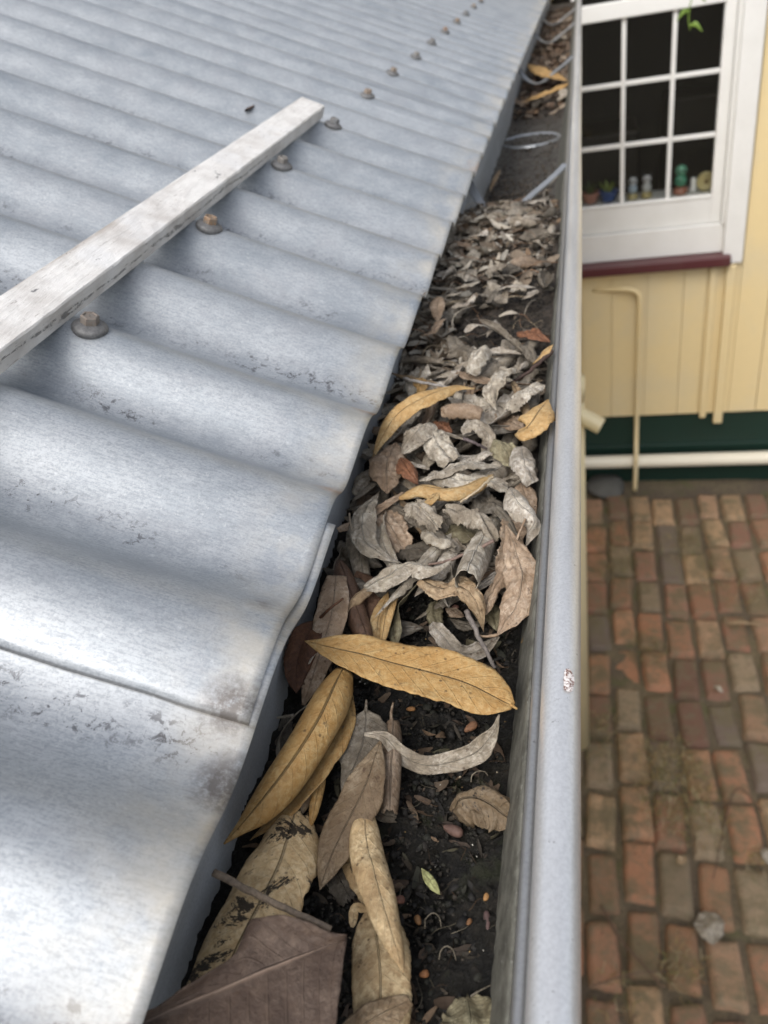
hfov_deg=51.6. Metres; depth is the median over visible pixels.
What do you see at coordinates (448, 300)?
dead leaf
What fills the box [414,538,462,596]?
dead leaf
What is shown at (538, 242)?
dead leaf
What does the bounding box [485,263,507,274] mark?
dead leaf
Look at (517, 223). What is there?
dead leaf
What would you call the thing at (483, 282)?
thin stalks
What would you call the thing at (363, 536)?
dead leaf
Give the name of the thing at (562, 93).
dead leaf
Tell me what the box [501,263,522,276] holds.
dead leaf
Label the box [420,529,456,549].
dead leaf
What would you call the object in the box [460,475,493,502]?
twig
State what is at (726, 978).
brick paving
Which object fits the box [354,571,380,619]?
dead leaf
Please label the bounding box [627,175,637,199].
figurine
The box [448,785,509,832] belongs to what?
dead leaf
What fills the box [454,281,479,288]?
dead leaf
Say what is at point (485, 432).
dead leaf
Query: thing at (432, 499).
dead leaf
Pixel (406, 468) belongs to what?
dead leaf
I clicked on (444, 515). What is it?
dead leaf
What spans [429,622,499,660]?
dead leaf
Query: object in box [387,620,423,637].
dead leaf
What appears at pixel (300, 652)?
dead leaf
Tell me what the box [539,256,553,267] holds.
dead leaf
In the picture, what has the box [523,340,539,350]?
dead leaf
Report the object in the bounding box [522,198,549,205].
dead leaf
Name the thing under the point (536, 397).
dead leaf
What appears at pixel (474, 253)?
dead leaf
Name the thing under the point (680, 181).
potted cactus
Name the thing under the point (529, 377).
dead leaf
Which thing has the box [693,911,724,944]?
dead leaf
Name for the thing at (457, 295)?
dead leaf
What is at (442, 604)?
dead leaf
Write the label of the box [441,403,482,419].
dead leaf
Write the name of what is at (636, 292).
conduit
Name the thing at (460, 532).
dead leaf
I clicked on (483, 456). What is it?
dead leaf
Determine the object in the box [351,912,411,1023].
dead leaf
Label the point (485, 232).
dead leaf
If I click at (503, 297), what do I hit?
dead leaf
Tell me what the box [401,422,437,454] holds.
dead leaf
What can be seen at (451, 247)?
dead leaf
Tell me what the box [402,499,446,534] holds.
dead leaf
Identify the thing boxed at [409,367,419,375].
dead leaf
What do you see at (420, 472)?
dead leaf
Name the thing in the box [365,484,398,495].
dead leaf
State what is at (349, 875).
dead leaf
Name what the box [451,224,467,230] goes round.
dead leaf
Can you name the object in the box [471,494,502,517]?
dead leaf
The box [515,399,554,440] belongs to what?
dead leaf
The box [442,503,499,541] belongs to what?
dead leaf
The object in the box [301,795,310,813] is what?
dead leaf
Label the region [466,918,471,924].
seed
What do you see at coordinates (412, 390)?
dead leaf
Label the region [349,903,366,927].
dead leaf
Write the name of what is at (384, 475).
dead leaf
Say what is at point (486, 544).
twig
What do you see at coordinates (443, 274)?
dead leaf
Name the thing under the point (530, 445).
dead leaf
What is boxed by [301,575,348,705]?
dead leaf
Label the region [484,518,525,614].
dead leaf
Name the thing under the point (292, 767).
dead leaf
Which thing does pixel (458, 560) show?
dead leaf
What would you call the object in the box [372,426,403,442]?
dead leaf
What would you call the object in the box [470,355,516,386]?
dead leaf
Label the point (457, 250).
dead leaf
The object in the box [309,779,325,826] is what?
dead leaf
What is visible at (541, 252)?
leaf crumble
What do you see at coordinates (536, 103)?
dead leaf
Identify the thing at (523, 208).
dead leaf
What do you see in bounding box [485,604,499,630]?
dead leaf
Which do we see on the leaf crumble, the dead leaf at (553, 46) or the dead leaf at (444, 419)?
the dead leaf at (444, 419)
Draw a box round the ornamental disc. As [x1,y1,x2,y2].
[696,171,711,190]
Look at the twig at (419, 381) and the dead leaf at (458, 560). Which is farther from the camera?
the twig at (419, 381)
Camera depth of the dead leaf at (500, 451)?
0.39 m
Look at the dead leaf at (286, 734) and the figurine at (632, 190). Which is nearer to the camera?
the dead leaf at (286, 734)
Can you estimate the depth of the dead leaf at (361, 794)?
0.26 m
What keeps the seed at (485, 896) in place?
on the soil
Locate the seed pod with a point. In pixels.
(486, 915)
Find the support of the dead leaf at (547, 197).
on the soil
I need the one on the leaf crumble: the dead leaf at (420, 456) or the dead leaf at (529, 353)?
the dead leaf at (529, 353)
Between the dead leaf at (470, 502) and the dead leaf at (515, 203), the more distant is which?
the dead leaf at (515, 203)
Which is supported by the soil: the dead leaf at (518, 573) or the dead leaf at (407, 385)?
the dead leaf at (518, 573)
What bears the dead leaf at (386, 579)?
on the soil
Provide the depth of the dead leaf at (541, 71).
1.50 m
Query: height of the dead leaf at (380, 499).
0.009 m
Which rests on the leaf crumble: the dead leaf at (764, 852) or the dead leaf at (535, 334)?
the dead leaf at (535, 334)
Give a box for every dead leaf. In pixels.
[143,915,346,1023]
[186,808,318,984]
[223,668,352,844]
[249,696,355,840]
[275,713,292,749]
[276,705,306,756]
[283,598,343,692]
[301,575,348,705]
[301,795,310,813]
[305,634,517,714]
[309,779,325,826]
[317,741,385,889]
[323,567,406,597]
[327,866,356,906]
[333,547,350,569]
[333,558,353,575]
[333,559,372,635]
[337,492,403,531]
[337,540,381,568]
[339,700,387,790]
[342,622,351,634]
[342,857,363,903]
[343,995,412,1023]
[346,513,370,574]
[348,491,402,563]
[348,588,372,611]
[349,500,409,507]
[349,818,404,972]
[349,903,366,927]
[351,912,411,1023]
[352,447,422,500]
[352,477,370,495]
[352,479,377,513]
[353,470,369,486]
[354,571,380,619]
[360,443,401,459]
[362,448,429,469]
[364,560,451,592]
[364,714,499,774]
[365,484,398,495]
[367,443,415,488]
[369,442,406,493]
[369,466,388,501]
[370,592,388,637]
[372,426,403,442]
[373,385,474,455]
[374,409,421,446]
[375,533,451,616]
[375,808,397,823]
[376,508,412,553]
[376,511,398,566]
[377,493,398,504]
[378,410,440,425]
[380,503,456,553]
[380,598,397,639]
[381,702,401,813]
[386,370,423,393]
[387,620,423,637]
[389,476,445,492]
[389,584,416,642]
[391,373,453,395]
[391,489,431,546]
[392,441,429,469]
[396,370,443,401]
[396,457,417,484]
[396,541,429,561]
[398,364,448,378]
[398,427,462,439]
[399,474,493,500]
[400,353,413,374]
[400,355,444,364]
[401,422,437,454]
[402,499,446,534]
[403,373,415,395]
[404,453,428,476]
[406,419,465,457]
[406,486,490,528]
[407,364,431,396]
[407,436,456,467]
[407,526,439,532]
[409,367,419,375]
[410,327,441,340]
[413,377,428,392]
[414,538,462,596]
[414,579,477,620]
[416,560,452,607]
[416,576,485,631]
[418,460,501,481]
[420,299,428,309]
[420,492,438,507]
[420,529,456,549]
[421,318,445,335]
[422,401,438,423]
[422,454,434,472]
[423,429,460,467]
[424,407,439,418]
[425,365,463,390]
[426,601,443,624]
[428,296,464,303]
[428,471,508,492]
[429,296,445,320]
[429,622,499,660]
[430,266,454,286]
[431,371,518,382]
[432,307,469,324]
[433,279,460,286]
[433,421,451,432]
[434,381,489,411]
[435,378,482,391]
[437,487,456,518]
[438,383,486,409]
[438,414,452,424]
[440,513,466,549]
[441,292,459,300]
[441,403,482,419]
[441,993,491,1023]
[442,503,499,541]
[445,524,477,543]
[445,608,463,617]
[447,241,475,248]
[447,243,463,252]
[447,335,497,365]
[447,350,519,357]
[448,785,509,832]
[449,370,466,421]
[450,425,517,439]
[450,619,486,631]
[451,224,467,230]
[451,272,469,281]
[451,294,475,308]
[452,558,460,577]
[453,460,509,504]
[453,535,495,566]
[454,226,481,235]
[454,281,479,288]
[454,361,520,376]
[455,371,530,386]
[455,425,489,452]
[455,515,501,588]
[456,215,471,222]
[456,246,480,252]
[456,451,495,461]
[457,570,495,600]
[458,549,497,555]
[459,249,481,267]
[459,346,475,363]
[459,470,471,508]
[461,382,536,435]
[461,419,495,451]
[463,211,478,218]
[464,323,488,332]
[464,380,475,394]
[466,246,483,256]
[466,345,491,376]
[466,639,477,645]
[468,229,487,237]
[469,213,495,224]
[469,567,494,580]
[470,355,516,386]
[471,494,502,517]
[472,401,520,411]
[478,287,491,297]
[479,319,524,351]
[480,289,502,308]
[480,524,535,637]
[481,217,501,225]
[482,208,503,213]
[482,300,505,307]
[482,366,515,410]
[483,489,517,535]
[484,203,497,206]
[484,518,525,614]
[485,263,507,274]
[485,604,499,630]
[486,319,500,336]
[486,566,505,595]
[487,206,514,210]
[487,281,500,291]
[489,472,521,491]
[490,170,499,190]
[490,347,521,354]
[490,439,516,467]
[494,284,536,290]
[494,289,508,303]
[495,413,523,430]
[495,432,518,460]
[495,515,526,572]
[496,398,538,412]
[498,208,523,216]
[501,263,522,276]
[501,340,524,357]
[503,382,545,412]
[503,487,540,545]
[505,467,537,481]
[507,368,538,388]
[508,281,526,293]
[509,215,536,228]
[509,446,538,486]
[510,205,532,211]
[510,255,540,268]
[511,202,522,205]
[511,381,531,440]
[512,345,536,362]
[513,370,524,378]
[514,216,540,225]
[514,355,538,370]
[514,483,537,513]
[515,98,532,104]
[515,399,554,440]
[517,234,535,242]
[517,328,550,342]
[519,200,541,205]
[521,290,538,299]
[521,424,537,452]
[522,78,544,83]
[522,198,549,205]
[522,214,544,217]
[523,83,567,101]
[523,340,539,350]
[525,228,548,236]
[527,239,547,247]
[528,64,567,80]
[528,340,539,347]
[532,98,543,107]
[533,345,552,363]
[533,393,539,403]
[534,195,549,202]
[537,270,553,289]
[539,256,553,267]
[543,207,556,217]
[547,225,555,234]
[549,44,566,48]
[557,88,566,100]
[676,855,686,864]
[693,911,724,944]
[713,685,722,691]
[727,620,761,625]
[760,848,767,863]
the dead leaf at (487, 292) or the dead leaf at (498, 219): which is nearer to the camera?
the dead leaf at (487, 292)
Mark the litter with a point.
(554, 14)
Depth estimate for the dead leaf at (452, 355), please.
0.49 m
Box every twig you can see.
[212,869,331,930]
[402,377,465,391]
[428,539,494,565]
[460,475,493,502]
[463,437,486,449]
[464,609,496,668]
[506,350,553,383]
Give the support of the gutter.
attached to the outbuilding
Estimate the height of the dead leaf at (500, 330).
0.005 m
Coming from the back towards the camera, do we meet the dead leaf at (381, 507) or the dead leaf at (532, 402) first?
the dead leaf at (532, 402)
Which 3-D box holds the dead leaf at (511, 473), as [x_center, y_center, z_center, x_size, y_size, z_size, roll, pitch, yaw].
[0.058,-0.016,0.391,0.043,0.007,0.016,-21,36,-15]
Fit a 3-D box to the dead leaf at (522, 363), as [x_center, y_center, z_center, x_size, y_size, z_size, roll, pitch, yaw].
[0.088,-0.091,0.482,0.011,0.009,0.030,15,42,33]
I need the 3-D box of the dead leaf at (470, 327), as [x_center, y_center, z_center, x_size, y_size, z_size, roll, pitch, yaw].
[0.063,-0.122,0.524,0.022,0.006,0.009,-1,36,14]
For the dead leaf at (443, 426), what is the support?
on the dead leaf
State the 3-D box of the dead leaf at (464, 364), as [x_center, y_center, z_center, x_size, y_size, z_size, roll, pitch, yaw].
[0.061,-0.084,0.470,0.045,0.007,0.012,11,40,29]
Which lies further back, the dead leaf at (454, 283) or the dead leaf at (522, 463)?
the dead leaf at (454, 283)
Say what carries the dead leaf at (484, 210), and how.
on the pale shreds
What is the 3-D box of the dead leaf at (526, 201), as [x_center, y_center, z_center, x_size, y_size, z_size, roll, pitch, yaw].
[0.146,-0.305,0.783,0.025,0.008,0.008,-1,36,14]
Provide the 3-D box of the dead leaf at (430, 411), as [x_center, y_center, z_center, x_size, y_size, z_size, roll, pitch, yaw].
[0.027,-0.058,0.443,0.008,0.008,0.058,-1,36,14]
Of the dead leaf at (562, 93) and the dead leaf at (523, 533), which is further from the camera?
the dead leaf at (562, 93)
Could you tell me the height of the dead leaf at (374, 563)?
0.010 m
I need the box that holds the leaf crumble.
[385,189,560,422]
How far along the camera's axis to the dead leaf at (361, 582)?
0.35 m
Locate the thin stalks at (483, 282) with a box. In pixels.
[386,176,560,411]
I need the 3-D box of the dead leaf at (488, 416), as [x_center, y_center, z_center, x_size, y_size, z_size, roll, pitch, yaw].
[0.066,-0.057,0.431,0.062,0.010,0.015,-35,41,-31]
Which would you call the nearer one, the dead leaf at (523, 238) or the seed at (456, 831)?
the seed at (456, 831)
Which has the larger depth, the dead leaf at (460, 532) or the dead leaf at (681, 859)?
the dead leaf at (681, 859)
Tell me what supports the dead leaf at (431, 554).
on the dead leaf at (446, 554)
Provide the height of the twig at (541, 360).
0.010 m
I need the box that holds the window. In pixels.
[571,0,767,278]
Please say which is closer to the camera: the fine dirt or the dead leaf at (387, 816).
the dead leaf at (387, 816)
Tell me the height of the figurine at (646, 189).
0.109 m
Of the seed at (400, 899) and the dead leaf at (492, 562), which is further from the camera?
the dead leaf at (492, 562)
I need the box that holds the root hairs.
[240,377,534,1013]
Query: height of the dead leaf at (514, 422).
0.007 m
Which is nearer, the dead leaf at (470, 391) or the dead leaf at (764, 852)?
the dead leaf at (470, 391)
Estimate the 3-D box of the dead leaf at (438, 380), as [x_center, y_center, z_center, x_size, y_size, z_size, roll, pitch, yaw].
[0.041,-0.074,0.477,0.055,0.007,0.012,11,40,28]
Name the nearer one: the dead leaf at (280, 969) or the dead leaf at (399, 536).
the dead leaf at (280, 969)
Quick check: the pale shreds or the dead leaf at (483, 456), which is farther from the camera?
the pale shreds
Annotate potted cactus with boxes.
[673,164,687,195]
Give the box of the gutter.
[147,0,581,1023]
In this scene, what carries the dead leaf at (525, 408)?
on the dead leaf at (488, 416)
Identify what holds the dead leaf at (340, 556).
on the soil
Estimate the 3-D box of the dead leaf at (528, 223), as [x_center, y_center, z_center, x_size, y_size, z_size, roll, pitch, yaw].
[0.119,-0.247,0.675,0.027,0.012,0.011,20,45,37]
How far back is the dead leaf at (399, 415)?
0.42 m
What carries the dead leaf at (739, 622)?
on the brick paving
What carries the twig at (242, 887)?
on the dead leaf at (280, 864)
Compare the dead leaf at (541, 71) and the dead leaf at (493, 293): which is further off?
the dead leaf at (541, 71)
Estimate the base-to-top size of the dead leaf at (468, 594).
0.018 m
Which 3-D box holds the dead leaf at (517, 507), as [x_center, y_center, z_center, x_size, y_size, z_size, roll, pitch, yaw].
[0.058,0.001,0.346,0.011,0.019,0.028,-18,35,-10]
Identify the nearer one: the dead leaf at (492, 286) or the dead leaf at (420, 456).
the dead leaf at (420, 456)
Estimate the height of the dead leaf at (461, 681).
0.009 m
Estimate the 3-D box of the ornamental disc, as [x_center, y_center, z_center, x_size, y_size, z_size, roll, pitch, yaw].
[1.452,-1.491,3.576,0.084,0.084,0.023,-1,36,14]
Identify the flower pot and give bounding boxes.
[582,180,599,204]
[598,181,618,202]
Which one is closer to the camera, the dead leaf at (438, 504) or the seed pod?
the seed pod
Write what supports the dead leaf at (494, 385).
on the dead leaf at (514, 422)
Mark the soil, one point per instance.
(458, 974)
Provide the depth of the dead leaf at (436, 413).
0.45 m
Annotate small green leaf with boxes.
[421,868,439,893]
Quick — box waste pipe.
[585,451,767,468]
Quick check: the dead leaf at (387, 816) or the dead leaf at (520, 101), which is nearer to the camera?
the dead leaf at (387, 816)
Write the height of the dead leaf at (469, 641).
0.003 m
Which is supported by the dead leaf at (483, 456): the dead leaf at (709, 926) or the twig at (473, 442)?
the twig at (473, 442)
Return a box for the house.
[550,0,767,481]
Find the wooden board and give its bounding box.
[0,97,324,373]
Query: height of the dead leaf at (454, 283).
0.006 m
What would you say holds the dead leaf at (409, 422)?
on the dead leaf
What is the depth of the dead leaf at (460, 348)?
0.50 m
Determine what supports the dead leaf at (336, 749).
on the soil
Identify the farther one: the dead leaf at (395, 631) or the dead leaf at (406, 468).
the dead leaf at (406, 468)
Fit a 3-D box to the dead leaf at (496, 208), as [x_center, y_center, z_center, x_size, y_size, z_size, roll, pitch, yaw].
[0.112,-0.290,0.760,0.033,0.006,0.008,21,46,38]
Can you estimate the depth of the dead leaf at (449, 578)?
0.34 m
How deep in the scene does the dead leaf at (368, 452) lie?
0.41 m
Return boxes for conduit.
[592,286,642,491]
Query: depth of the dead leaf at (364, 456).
0.43 m
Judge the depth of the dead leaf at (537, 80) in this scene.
1.52 m
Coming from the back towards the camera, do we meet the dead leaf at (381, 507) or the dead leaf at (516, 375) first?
the dead leaf at (516, 375)
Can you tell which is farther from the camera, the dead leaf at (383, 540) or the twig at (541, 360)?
the twig at (541, 360)
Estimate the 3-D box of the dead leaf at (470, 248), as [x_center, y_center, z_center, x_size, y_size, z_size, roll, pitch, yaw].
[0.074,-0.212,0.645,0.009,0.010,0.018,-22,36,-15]
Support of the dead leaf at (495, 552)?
on the dead leaf at (458, 560)
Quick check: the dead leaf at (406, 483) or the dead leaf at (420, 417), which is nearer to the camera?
the dead leaf at (406, 483)
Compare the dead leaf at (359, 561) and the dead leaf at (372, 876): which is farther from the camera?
the dead leaf at (359, 561)
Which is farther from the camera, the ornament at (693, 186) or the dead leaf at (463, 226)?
the ornament at (693, 186)
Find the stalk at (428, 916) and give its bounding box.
[424,912,441,928]
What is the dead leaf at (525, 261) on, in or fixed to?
on the soil
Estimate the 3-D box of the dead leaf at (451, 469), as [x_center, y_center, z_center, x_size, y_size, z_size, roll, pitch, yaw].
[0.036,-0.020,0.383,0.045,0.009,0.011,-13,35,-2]
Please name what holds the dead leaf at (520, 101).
on the soil
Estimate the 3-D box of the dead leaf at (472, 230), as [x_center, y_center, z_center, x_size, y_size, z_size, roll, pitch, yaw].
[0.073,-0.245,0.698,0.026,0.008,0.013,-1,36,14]
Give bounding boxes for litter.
[512,7,573,119]
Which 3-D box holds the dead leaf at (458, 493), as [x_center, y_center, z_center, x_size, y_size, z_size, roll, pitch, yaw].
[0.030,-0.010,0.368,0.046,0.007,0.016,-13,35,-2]
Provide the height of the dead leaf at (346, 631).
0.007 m
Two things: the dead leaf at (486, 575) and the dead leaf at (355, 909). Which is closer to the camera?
the dead leaf at (355, 909)
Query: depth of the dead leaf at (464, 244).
0.66 m
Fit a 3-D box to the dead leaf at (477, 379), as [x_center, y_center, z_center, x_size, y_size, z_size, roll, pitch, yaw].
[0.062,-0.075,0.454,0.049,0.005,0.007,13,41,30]
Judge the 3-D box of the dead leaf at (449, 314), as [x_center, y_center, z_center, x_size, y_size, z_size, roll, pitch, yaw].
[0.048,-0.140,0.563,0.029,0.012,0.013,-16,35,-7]
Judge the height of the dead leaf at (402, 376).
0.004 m
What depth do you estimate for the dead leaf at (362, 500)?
0.41 m
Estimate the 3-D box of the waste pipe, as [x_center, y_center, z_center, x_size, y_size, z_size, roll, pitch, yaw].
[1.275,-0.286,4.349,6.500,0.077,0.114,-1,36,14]
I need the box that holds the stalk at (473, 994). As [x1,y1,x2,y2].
[470,985,490,996]
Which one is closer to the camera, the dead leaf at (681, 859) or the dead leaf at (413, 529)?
the dead leaf at (413, 529)
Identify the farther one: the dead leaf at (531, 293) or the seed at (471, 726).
the dead leaf at (531, 293)
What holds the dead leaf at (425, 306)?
on the soil
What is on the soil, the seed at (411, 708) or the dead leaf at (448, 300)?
the seed at (411, 708)
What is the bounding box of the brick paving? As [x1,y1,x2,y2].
[581,494,767,1023]
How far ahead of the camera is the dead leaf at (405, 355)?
0.52 m
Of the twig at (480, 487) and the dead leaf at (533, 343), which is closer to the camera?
the twig at (480, 487)
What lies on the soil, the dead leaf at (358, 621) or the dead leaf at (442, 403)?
the dead leaf at (358, 621)
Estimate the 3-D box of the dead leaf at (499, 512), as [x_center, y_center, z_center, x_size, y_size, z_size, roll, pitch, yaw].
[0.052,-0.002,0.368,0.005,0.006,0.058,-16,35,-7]
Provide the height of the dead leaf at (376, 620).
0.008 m
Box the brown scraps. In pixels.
[242,485,531,1023]
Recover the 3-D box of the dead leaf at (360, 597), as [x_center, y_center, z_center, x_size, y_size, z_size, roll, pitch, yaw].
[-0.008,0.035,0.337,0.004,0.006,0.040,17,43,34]
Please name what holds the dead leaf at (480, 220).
on the pale shreds
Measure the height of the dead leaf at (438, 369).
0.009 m
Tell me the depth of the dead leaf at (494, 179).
0.97 m
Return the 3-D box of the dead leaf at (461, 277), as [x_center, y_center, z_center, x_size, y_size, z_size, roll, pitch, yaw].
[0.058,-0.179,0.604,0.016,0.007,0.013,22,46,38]
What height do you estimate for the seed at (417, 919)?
0.002 m
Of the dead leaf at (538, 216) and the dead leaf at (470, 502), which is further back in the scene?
the dead leaf at (538, 216)
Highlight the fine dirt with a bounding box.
[488,113,561,202]
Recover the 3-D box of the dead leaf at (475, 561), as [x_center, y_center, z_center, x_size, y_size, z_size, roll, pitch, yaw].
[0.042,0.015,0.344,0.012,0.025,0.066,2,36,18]
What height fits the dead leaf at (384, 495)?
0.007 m
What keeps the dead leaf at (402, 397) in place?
on the dead leaf
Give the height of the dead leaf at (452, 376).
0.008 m
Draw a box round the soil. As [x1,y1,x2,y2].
[180,0,574,1023]
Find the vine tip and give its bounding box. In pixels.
[677,0,705,31]
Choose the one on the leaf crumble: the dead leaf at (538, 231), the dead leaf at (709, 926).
the dead leaf at (538, 231)
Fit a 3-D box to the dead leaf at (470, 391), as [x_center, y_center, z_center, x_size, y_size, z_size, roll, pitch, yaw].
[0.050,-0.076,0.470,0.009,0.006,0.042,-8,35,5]
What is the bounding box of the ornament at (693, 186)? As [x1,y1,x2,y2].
[689,177,696,191]
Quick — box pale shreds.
[377,197,560,420]
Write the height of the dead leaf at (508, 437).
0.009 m
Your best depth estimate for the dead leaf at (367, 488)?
0.39 m
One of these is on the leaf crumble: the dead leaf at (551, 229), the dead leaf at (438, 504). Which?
the dead leaf at (551, 229)
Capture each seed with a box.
[396,895,404,903]
[406,706,415,710]
[414,915,420,924]
[419,969,428,977]
[443,824,462,837]
[464,721,477,732]
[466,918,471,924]
[483,893,488,900]
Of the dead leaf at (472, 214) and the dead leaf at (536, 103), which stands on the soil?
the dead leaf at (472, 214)
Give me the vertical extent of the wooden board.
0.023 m
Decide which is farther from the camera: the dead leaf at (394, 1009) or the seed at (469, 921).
the seed at (469, 921)
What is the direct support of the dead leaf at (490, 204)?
on the soil
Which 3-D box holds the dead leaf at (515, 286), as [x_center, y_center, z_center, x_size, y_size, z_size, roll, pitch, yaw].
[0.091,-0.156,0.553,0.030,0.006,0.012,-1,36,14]
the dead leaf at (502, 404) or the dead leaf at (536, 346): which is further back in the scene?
the dead leaf at (536, 346)
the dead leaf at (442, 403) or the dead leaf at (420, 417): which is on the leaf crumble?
the dead leaf at (442, 403)
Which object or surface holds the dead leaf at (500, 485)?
on the dead leaf at (502, 472)
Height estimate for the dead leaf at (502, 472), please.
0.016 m
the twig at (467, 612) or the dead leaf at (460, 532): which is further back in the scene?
the dead leaf at (460, 532)
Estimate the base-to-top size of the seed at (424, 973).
0.002 m
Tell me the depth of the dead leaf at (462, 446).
0.43 m
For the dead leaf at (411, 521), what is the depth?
0.37 m
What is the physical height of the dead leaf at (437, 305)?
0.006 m
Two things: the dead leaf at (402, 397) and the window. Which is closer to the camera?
the dead leaf at (402, 397)
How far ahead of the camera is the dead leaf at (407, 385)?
0.47 m
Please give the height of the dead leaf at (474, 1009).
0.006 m
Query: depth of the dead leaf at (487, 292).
0.58 m
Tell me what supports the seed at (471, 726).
on the soil
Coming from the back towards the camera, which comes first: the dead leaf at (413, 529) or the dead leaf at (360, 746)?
the dead leaf at (413, 529)
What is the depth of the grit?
0.27 m
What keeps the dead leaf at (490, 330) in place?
on the soil
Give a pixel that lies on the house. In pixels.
(665, 93)
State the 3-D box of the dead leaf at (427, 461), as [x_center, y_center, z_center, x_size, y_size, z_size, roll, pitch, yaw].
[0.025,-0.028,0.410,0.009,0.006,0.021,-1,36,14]
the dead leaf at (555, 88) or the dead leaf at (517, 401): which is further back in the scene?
the dead leaf at (555, 88)
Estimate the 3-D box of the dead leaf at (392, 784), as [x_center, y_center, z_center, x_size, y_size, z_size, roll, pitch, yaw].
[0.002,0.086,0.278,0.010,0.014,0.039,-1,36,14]
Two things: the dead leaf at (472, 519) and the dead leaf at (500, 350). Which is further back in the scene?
the dead leaf at (500, 350)
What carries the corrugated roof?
on the outbuilding
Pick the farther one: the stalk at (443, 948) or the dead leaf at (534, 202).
the dead leaf at (534, 202)
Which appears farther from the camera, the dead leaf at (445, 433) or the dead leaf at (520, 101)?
the dead leaf at (520, 101)
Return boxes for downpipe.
[581,374,604,750]
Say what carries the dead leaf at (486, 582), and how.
on the soil
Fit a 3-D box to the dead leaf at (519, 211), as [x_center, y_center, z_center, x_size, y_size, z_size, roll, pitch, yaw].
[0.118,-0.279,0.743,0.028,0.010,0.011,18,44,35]
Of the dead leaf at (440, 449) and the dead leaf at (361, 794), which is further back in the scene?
the dead leaf at (440, 449)
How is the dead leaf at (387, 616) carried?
on the soil
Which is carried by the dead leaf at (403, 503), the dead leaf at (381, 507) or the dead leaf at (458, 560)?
the dead leaf at (381, 507)
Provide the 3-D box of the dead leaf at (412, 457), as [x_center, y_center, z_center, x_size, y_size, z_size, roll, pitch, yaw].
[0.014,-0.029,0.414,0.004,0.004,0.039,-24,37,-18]
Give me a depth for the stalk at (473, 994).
0.21 m
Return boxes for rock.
[585,474,623,498]
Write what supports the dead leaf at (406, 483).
on the soil
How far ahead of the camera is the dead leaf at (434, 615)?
0.34 m
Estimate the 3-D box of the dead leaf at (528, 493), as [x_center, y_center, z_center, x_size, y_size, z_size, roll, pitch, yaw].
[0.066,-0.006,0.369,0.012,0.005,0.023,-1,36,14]
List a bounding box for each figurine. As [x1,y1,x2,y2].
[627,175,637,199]
[641,172,651,198]
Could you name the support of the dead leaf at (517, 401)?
on the dead leaf at (488, 416)
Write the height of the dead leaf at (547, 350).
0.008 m
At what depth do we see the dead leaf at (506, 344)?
0.50 m
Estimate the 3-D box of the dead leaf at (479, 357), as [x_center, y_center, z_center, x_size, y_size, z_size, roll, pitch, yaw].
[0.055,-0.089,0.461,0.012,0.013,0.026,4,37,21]
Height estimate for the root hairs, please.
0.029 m
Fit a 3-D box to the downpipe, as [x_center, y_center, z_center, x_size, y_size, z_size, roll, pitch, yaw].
[0.587,-0.040,2.395,0.154,2.309,0.087,20,45,37]
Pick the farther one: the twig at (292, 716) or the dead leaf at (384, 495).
the dead leaf at (384, 495)
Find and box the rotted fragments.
[252,380,532,1022]
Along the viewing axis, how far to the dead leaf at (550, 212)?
0.69 m
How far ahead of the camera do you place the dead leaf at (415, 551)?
0.36 m
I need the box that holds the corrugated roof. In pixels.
[0,0,547,1023]
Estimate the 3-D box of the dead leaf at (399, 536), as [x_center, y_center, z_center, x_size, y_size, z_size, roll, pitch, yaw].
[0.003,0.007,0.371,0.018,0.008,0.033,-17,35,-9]
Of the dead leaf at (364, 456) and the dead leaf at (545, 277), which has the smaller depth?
the dead leaf at (364, 456)
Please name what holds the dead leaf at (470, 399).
on the soil
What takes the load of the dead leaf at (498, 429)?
on the soil
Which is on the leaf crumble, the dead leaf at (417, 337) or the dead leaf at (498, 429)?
the dead leaf at (417, 337)
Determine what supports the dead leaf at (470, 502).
on the soil
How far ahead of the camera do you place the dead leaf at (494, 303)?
0.56 m
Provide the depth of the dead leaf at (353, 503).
0.41 m
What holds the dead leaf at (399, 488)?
on the soil
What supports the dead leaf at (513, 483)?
on the dead leaf at (511, 473)
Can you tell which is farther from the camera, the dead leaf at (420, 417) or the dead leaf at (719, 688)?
the dead leaf at (719, 688)
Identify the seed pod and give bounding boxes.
[483,910,489,929]
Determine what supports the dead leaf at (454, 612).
on the soil
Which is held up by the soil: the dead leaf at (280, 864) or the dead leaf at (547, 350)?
the dead leaf at (280, 864)
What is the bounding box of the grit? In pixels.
[348,607,505,1011]
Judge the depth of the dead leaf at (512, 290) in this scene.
0.56 m
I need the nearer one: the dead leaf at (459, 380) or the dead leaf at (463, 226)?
the dead leaf at (459, 380)
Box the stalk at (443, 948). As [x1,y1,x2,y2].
[438,945,455,959]
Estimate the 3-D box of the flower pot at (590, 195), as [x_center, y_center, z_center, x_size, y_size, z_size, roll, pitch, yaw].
[0.961,-1.490,3.695,0.090,0.100,0.090,-1,36,14]
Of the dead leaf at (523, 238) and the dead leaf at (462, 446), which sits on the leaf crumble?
the dead leaf at (523, 238)

